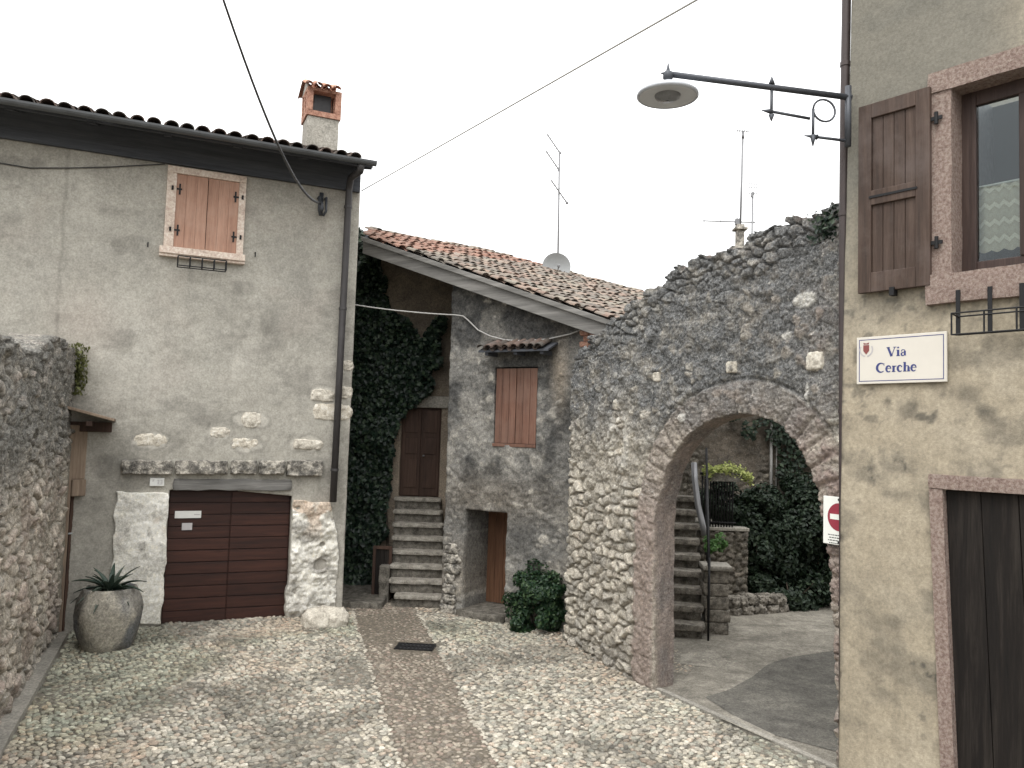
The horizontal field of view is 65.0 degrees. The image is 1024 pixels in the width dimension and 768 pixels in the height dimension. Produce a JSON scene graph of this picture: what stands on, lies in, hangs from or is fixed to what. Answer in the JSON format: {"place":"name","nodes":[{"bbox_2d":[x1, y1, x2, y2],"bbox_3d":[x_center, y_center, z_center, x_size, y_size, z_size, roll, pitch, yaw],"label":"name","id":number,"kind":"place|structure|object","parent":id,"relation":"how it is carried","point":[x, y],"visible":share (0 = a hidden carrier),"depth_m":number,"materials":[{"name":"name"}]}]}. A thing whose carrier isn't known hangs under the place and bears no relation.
{"place":"outdoors","nodes":[
{"label":"outdoors","id":0,"kind":"place"},
{"bbox_2d":[0,594,825,767],"bbox_3d":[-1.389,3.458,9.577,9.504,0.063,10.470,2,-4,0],"label":"cobbles","id":1,"kind":"object","parent":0,"point":[278,628],"visible":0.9,"depth_m":8.44,"materials":[{"name":"grey stone"}]},
{"bbox_2d":[73,582,143,653],"bbox_3d":[-5.202,3.011,10.371,0.824,0.785,0.813,2,-4,0],"label":"plant pot","id":2,"kind":"object","parent":1,"relation":"on","point":[111,623],"visible":0.91,"depth_m":10.07,"materials":[{"name":"grey stone"}]},
{"bbox_2d":[70,563,146,613],"bbox_3d":[-5.183,2.625,10.368,0.878,0.516,0.850,4,-4,-29],"label":"agave","id":3,"kind":"object","parent":2,"relation":"in","point":[111,584],"visible":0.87,"depth_m":10.33,"materials":[{"name":"green plant"}]},
{"bbox_2d":[301,605,349,628],"bbox_3d":[-2.770,3.515,11.960,0.702,0.408,0.592,3,-4,-22],"label":"guard stone","id":4,"kind":"object","parent":1,"relation":"on","point":[323,616],"visible":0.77,"depth_m":11.78,"materials":[{"name":"stone"}]},
{"bbox_2d":[342,583,386,608],"bbox_3d":[-2.716,3.673,13.917,1.222,0.159,1.774,2,-4,0],"label":"alley step","id":5,"kind":"object","parent":1,"relation":"on","point":[358,596],"visible":0.36,"depth_m":13.42,"materials":[{"name":"grey stone"}]},
{"bbox_2d":[501,558,566,632],"bbox_3d":[0.410,3.150,12.077,1.148,1.092,0.899,2,-4,0],"label":"bush","id":6,"kind":"object","parent":1,"relation":"on","point":[546,590],"visible":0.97,"depth_m":11.83,"materials":[{"name":"green plant"}]},
{"bbox_2d":[691,447,710,640],"bbox_3d":[3.005,2.437,12.897,0.285,2.820,2.409,1,-4,12],"label":"handrail","id":7,"kind":"object","parent":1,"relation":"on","point":[704,526],"visible":0.91,"depth_m":13.14,"materials":[{"name":"metal"}]},
{"bbox_2d":[708,472,742,481],"bbox_3d":[3.653,1.596,13.844,0.598,0.160,0.180,2,-4,0],"label":"flower box","id":8,"kind":"object","parent":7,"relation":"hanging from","point":[722,478],"visible":0.69,"depth_m":13.75,"materials":[{"name":"grey stone"}]},
{"bbox_2d":[701,460,754,486],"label":"trailing plant","id":9,"kind":"object","parent":8,"relation":"in","point":[726,469],"visible":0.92,"depth_m":13.76,"materials":[{"name":"green plant"}]},
{"bbox_2d":[656,687,836,767],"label":"kerb","id":10,"kind":"structure","parent":1,"relation":"on","point":[814,758],"depth_m":8.06,"materials":[{"name":"grey stone"}]},
{"bbox_2d":[354,608,495,767],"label":"path","id":11,"kind":"structure","parent":0,"point":[376,629],"depth_m":9.23,"materials":[{"name":"grey stone"}]},
{"bbox_2d":[394,642,435,650],"bbox_3d":[-1.299,3.544,10.802,0.514,0.044,0.320,2,-4,4],"label":"drain cover","id":12,"kind":"object","parent":11,"relation":"on","point":[414,646],"visible":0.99,"depth_m":10.79,"materials":[{"name":"metal"}]},
{"bbox_2d":[0,0,851,290],"label":"sky","id":13,"kind":"structure","parent":0,"point":[639,183],"materials":[{"name":"white"}]},
{"bbox_2d":[562,603,838,764],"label":"courtyard paving","id":14,"kind":"structure","parent":0,"point":[752,645],"depth_m":11.28,"materials":[{"name":"grey concrete"}]},
{"bbox_2d":[673,495,704,638],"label":"staircase","id":15,"kind":"structure","parent":14,"relation":"on","point":[688,610],"depth_m":12.63,"materials":[{"name":"grey stone"}]},
{"bbox_2d":[680,650,725,667],"bbox_3d":[2.546,3.640,10.700,0.584,0.001,0.873,1,-4,13],"label":"pale cement patch","id":16,"kind":"object","parent":14,"relation":"on","point":[695,658],"visible":1,"depth_m":10.61,"materials":[{"name":"grey concrete"}]},
{"bbox_2d":[699,561,731,634],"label":"stone pillar","id":17,"kind":"structure","parent":14,"relation":"on","point":[719,595],"depth_m":12.05,"materials":[{"name":"grey stone"}]},
{"bbox_2d":[702,532,727,553],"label":"fern","id":18,"kind":"object","parent":17,"relation":"on","point":[719,542],"visible":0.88,"depth_m":12.62,"materials":[{"name":"green plant"}]},
{"bbox_2d":[695,472,749,602],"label":"terrace","id":19,"kind":"structure","parent":14,"relation":"on","point":[734,554],"depth_m":13.86,"materials":[{"name":"stone"}]},
{"bbox_2d":[695,481,753,525],"bbox_3d":[3.835,2.197,14.458,1.115,0.978,0.642,1,-4,17],"label":"shrub","id":20,"kind":"object","parent":19,"relation":"on","point":[736,503],"visible":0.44,"depth_m":14.36,"materials":[{"name":"green plant"}]},
{"bbox_2d":[721,716,774,740],"bbox_3d":[2.422,3.469,8.118,0.191,0.001,0.694,4,-4,-30],"label":"cement strip","id":21,"kind":"object","parent":14,"relation":"on","point":[735,718],"visible":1,"depth_m":8.15,"materials":[{"name":"grey concrete"}]},
{"bbox_2d":[728,591,790,615],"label":"wall","id":22,"kind":"structure","parent":14,"relation":"on","point":[746,603],"depth_m":13.55,"materials":[{"name":"grey stone"}]},
{"bbox_2d":[734,481,805,593],"bbox_3d":[4.464,2.864,14.401,1.580,2.251,1.029,2,-4,0],"label":"shrub","id":23,"kind":"object","parent":14,"relation":"on","point":[759,520],"visible":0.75,"depth_m":14.19,"materials":[{"name":"green plant"}]},
{"bbox_2d":[706,651,837,750],"bbox_3d":[3.182,3.596,9.694,1.388,0.001,4.063,0,-4,22],"label":"asphalt patch","id":24,"kind":"object","parent":14,"relation":"on","point":[794,698],"visible":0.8,"depth_m":9.04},
{"bbox_2d":[747,564,831,611],"bbox_3d":[4.936,3.597,14.187,2.059,0.792,0.822,2,-4,0],"label":"shrub","id":25,"kind":"object","parent":14,"relation":"on","point":[804,595],"visible":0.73,"depth_m":14.07,"materials":[{"name":"green plant"}]},
{"bbox_2d":[774,469,831,604],"bbox_3d":[5.602,2.706,14.740,2.268,2.677,1.527,2,-4,0],"label":"shrub","id":26,"kind":"object","parent":14,"relation":"on","point":[800,507],"visible":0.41,"depth_m":14.46,"materials":[{"name":"green plant"}]},
{"label":"ground","id":27,"kind":"structure","parent":0,"visible":0},
{"bbox_2d":[0,333,76,758],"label":"stone wall","id":28,"kind":"structure","parent":27,"relation":"on","point":[37,381],"depth_m":8.45,"materials":[{"name":"grey stone"}]},
{"bbox_2d":[0,79,376,631],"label":"plaster house","id":29,"kind":"structure","parent":27,"relation":"on","point":[216,471],"depth_m":11.90,"materials":[{"name":"paint"}]},
{"bbox_2d":[58,425,87,631],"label":"garden gate","id":30,"kind":"structure","parent":29,"relation":"attached to","point":[77,484],"depth_m":11.09,"materials":[{"name":"brown wood"}]},
{"bbox_2d":[62,496,73,630],"bbox_3d":[-6.142,2.469,11.120,0.050,1.845,0.188,0,-4,30],"label":"door leaf","id":31,"kind":"structure","parent":30,"relation":"in","point":[71,511],"depth_m":11.10,"materials":[{"name":"brown wood"}]},
{"bbox_2d":[69,342,89,395],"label":"wall plant","id":32,"kind":"object","parent":29,"relation":"attached to","point":[78,373],"depth_m":11.12,"materials":[{"name":"green plant"}]},
{"bbox_2d":[0,163,164,168],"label":"wall cable","id":33,"kind":"object","parent":29,"relation":"attached to","point":[78,167],"depth_m":11.30,"materials":[{"name":"black rubber"}]},
{"bbox_2d":[67,406,115,431],"bbox_3d":[-5.803,0.480,11.034,0.637,0.358,0.590,3,-4,-24],"label":"door canopy","id":34,"kind":"object","parent":29,"relation":"attached to","point":[89,426],"visible":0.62,"depth_m":11.17,"materials":[{"name":"brown wood"}]},
{"bbox_2d":[177,255,226,271],"bbox_3d":[-4.576,-1.775,11.870,0.682,0.173,0.270,3,-4,-24],"label":"flower holder","id":35,"kind":"object","parent":29,"relation":"attached to","point":[201,267],"visible":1,"depth_m":11.80,"materials":[{"name":"metal"}]},
{"bbox_2d":[159,165,246,264],"bbox_3d":[-4.617,-2.513,12.079,1.189,1.354,0.320,3,-4,-24],"label":"window","id":36,"kind":"structure","parent":29,"relation":"in","point":[205,210],"depth_m":12.01,"materials":[{"name":"brown wood"}]},
{"bbox_2d":[161,490,290,623],"bbox_3d":[-4.277,2.528,12.127,1.861,2.112,0.100,3,-4,-24],"label":"garage door","id":37,"kind":"structure","parent":29,"relation":"in","point":[227,551],"depth_m":12.08,"materials":[{"name":"brown wood"}]},
{"bbox_2d":[222,0,320,203],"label":"power cable","id":38,"kind":"object","parent":29,"relation":"attached to","point":[265,115],"visible":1,"depth_m":6.26,"materials":[{"name":"black rubber"}]},
{"bbox_2d":[361,0,697,190],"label":"overhead wire","id":39,"kind":"object","parent":29,"relation":"attached to","point":[637,33],"visible":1,"depth_m":7.01,"materials":[{"name":"grey metal"}]},
{"bbox_2d":[378,496,443,607],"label":"staircase","id":40,"kind":"structure","parent":27,"relation":"on","point":[413,569],"depth_m":13.90,"materials":[{"name":"grey stone"}]},
{"bbox_2d":[371,545,392,599],"bbox_3d":[-2.229,3.242,13.779,0.324,0.922,0.080,2,-4,0],"label":"cellar door","id":41,"kind":"structure","parent":40,"relation":"attached to","point":[382,554],"depth_m":13.77,"materials":[{"name":"brown wood"}]},
{"bbox_2d":[374,549,388,594],"bbox_3d":[-2.232,3.263,13.783,0.220,0.862,0.030,2,-4,0],"label":"door leaf","id":42,"kind":"structure","parent":41,"relation":"in","point":[382,555],"depth_m":13.78,"materials":[{"name":"brown wood"}]},
{"bbox_2d":[348,226,644,631],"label":"stone house","id":43,"kind":"structure","parent":27,"relation":"on","point":[481,443],"depth_m":12.92,"materials":[{"name":"grey stone"}]},
{"bbox_2d":[343,227,447,584],"bbox_3d":[-2.300,0.440,14.852,2.136,6.719,0.580,2,-4,0],"label":"ivy","id":44,"kind":"object","parent":43,"relation":"attached to","point":[383,371],"visible":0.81,"depth_m":14.87,"materials":[{"name":"green plant"}]},
{"bbox_2d":[399,408,441,496],"bbox_3d":[-1.723,1.283,15.161,0.752,1.672,0.131,2,-4,0],"label":"door","id":45,"kind":"structure","parent":43,"relation":"in","point":[421,429],"depth_m":15.14,"materials":[{"name":"brown wood"}]},
{"bbox_2d":[355,304,579,340],"bbox_3d":[-0.750,-0.990,12.881,4.136,0.643,0.508,1,-4,18],"label":"wall cable","id":46,"kind":"object","parent":43,"relation":"attached to","point":[459,315],"depth_m":13.20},
{"bbox_2d":[486,511,506,603],"bbox_3d":[-0.067,2.841,13.332,0.775,1.601,0.050,0,-4,30],"label":"door","id":47,"kind":"structure","parent":43,"relation":"in","point":[497,522],"depth_m":13.41,"materials":[{"name":"orange wood"}]},
{"bbox_2d":[492,367,537,447],"bbox_3d":[0.084,0.364,12.653,0.774,1.255,0.180,0,-4,30],"label":"window","id":48,"kind":"structure","parent":43,"relation":"in","point":[516,388],"depth_m":12.61,"materials":[{"name":"brown wood"}]},
{"bbox_2d":[542,253,570,272],"bbox_3d":[0.927,-2.424,16.718,0.446,0.619,0.401,-1,-4,34],"label":"satellite dish","id":49,"kind":"object","parent":43,"relation":"attached to","point":[559,261],"visible":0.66,"depth_m":16.77,"materials":[{"name":"grey paint"}]},
{"bbox_2d":[545,134,567,252],"bbox_3d":[0.929,-3.651,17.133,0.562,3.339,0.329,4,-4,-29],"label":"tv antenna","id":50,"kind":"object","parent":43,"relation":"on","point":[558,184],"visible":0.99,"depth_m":17.17,"materials":[{"name":"metal"}]},
{"bbox_2d":[563,202,838,767],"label":"arch wall","id":51,"kind":"structure","parent":27,"relation":"on","point":[677,368],"depth_m":9.39,"materials":[{"name":"stone"}]},
{"bbox_2d":[806,203,838,245],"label":"wall plant","id":52,"kind":"object","parent":51,"relation":"attached to","point":[829,219],"depth_m":7.57,"materials":[{"name":"green plant"}]},
{"bbox_2d":[823,496,838,546],"bbox_3d":[2.929,1.236,7.208,0.018,0.444,0.330,4,-4,-29],"label":"traffic sign","id":53,"kind":"object","parent":51,"relation":"attached to","point":[830,519],"visible":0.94,"depth_m":7.28,"materials":[{"name":"white metal"}]},
{"bbox_2d":[678,224,825,586],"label":"courtyard house","id":54,"kind":"structure","parent":27,"relation":"on","point":[757,457],"depth_m":15.65,"materials":[{"name":"stone"}]},
{"bbox_2d":[703,126,754,230],"bbox_3d":[4.525,-4.077,16.728,1.079,2.575,0.205,2,-4,0],"label":"tv antenna","id":55,"kind":"object","parent":54,"relation":"on","point":[738,220],"visible":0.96,"depth_m":16.70,"materials":[{"name":"metal"}]},
{"bbox_2d":[749,183,756,232],"bbox_3d":[4.970,-2.697,16.642,0.160,2.982,0.060,2,-4,0],"label":"tv antenna","id":56,"kind":"object","parent":54,"relation":"on","point":[752,193],"visible":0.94,"depth_m":16.70,"materials":[{"name":"metal"}]},
{"bbox_2d":[729,417,815,576],"bbox_3d":[5.731,2.255,15.415,3.299,3.698,0.319,2,-4,0],"label":"climbing plant","id":57,"kind":"object","parent":54,"relation":"attached to","point":[778,441],"visible":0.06,"depth_m":15.45,"materials":[{"name":"green plant"}]},
{"bbox_2d":[838,0,1023,767],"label":"ochre house","id":58,"kind":"structure","parent":27,"relation":"on","point":[931,478],"depth_m":6.62,"materials":[{"name":"beige paint"}]},
{"bbox_2d":[637,63,852,147],"bbox_3d":[2.072,-2.481,7.106,1.936,0.688,0.540,2,-4,0],"label":"street lamp","id":59,"kind":"object","parent":58,"relation":"attached to","point":[667,92],"visible":1,"depth_m":7.15,"materials":[{"name":"grey metal"}]},
{"bbox_2d":[857,331,947,383],"bbox_3d":[3.270,-0.212,6.771,0.022,0.410,0.751,5,-5,-39],"label":"street sign","id":60,"kind":"object","parent":58,"relation":"attached to","point":[914,358],"visible":1,"depth_m":6.74,"materials":[{"name":"white metal"}]},
{"bbox_2d":[858,45,1023,305],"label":"window","id":61,"kind":"structure","parent":58,"relation":"in","point":[955,160],"depth_m":6.65,"materials":[{"name":"brown stone"}]},
{"bbox_2d":[946,490,1023,767],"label":"door","id":62,"kind":"structure","parent":58,"relation":"in","point":[986,529],"depth_m":6.19,"materials":[{"name":"brown wood"}]},
{"bbox_2d":[950,283,1023,335],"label":"flower holder","id":63,"kind":"object","parent":58,"relation":"attached to","point":[990,313],"visible":1,"depth_m":6.16,"materials":[{"name":"metal"}]}
]}

